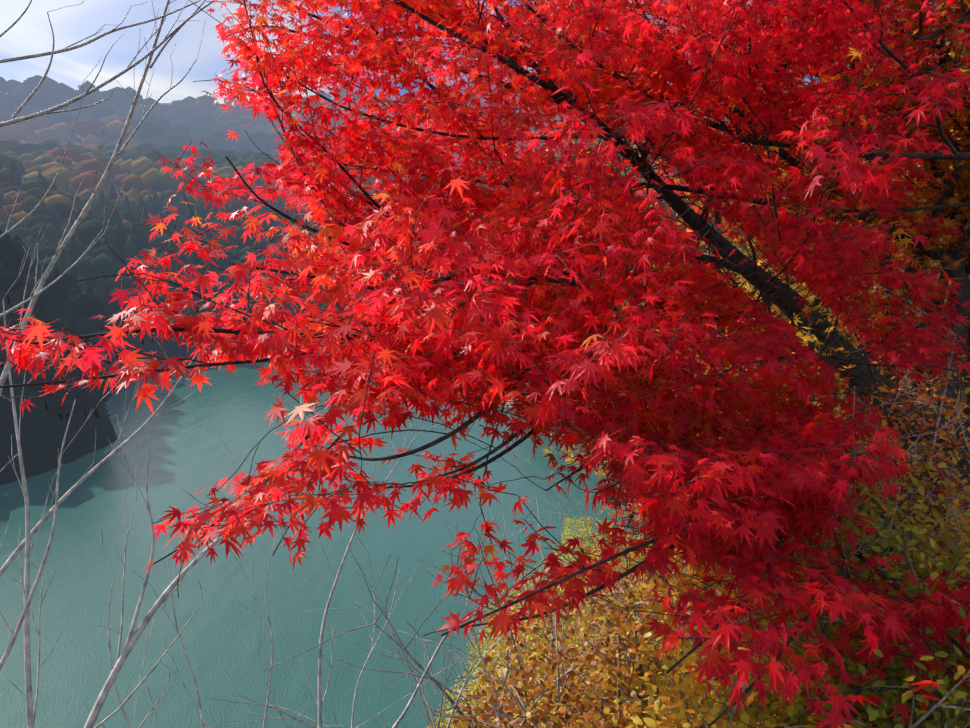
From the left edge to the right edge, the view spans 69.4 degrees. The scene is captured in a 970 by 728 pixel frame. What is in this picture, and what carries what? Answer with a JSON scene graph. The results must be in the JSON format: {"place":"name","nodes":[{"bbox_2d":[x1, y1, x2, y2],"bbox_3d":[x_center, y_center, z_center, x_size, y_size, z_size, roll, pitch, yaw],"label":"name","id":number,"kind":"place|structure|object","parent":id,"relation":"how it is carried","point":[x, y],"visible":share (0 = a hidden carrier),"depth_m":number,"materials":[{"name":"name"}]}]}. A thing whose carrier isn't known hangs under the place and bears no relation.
{"place":"outdoors","nodes":[
{"label":"outdoors","id":0,"kind":"place"},
{"bbox_2d":[0,358,635,727],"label":"lake water","id":1,"kind":"structure","parent":0,"point":[191,455],"depth_m":77.71,"materials":[{"name":"teal liquid"}]},
{"bbox_2d":[0,76,965,727],"bbox_3d":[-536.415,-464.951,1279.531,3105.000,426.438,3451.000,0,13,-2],"label":"hillside","id":2,"kind":"structure","parent":0,"point":[42,430],"depth_m":113.90,"materials":[{"name":"green plant"}]},
{"bbox_2d":[0,0,622,727],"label":"bare branches","id":3,"kind":"object","parent":2,"relation":"on","point":[106,688],"visible":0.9,"depth_m":2.17,"materials":[{"name":"grey plant"}]},
{"bbox_2d":[0,269,633,525],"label":"forest tree trunks","id":4,"kind":"object","parent":2,"relation":"on","point":[96,414],"depth_m":119.06,"materials":[{"name":"plant"}]},
{"bbox_2d":[0,75,663,510],"bbox_3d":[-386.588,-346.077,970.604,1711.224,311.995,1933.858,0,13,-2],"label":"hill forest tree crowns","id":5,"kind":"object","parent":2,"relation":"on","point":[32,151],"visible":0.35,"depth_m":321.39,"materials":[{"name":"green plant"}]},
{"bbox_2d":[204,265,969,727],"bbox_3d":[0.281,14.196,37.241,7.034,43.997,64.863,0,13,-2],"label":"shrub","id":6,"kind":"object","parent":2,"relation":"on","point":[634,712],"depth_m":1.80,"materials":[{"name":"yellow plant"}]},
{"bbox_2d":[473,0,969,602],"bbox_3d":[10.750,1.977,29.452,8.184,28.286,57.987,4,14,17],"label":"understory tree","id":7,"kind":"object","parent":2,"relation":"on","point":[923,194],"depth_m":3.43,"materials":[{"name":"yellow plant"}]},
{"bbox_2d":[0,0,969,727],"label":"tree branches","id":8,"kind":"object","parent":7,"relation":"attached to","point":[862,374],"visible":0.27,"depth_m":2.06,"materials":[{"name":"plant"}]},
{"bbox_2d":[0,0,969,727],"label":"maple leaves","id":9,"kind":"object","parent":8,"relation":"attached to","point":[794,486],"visible":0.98,"depth_m":1.41,"materials":[{"name":"red plant"}]},
{"bbox_2d":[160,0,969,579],"bbox_3d":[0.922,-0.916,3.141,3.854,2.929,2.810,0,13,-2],"label":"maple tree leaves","id":10,"kind":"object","parent":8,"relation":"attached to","point":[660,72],"visible":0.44,"depth_m":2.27,"materials":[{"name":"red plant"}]},
{"bbox_2d":[0,0,968,103],"label":"sky","id":11,"kind":"structure","parent":0,"point":[32,34],"materials":[{"name":"white"}]}
]}

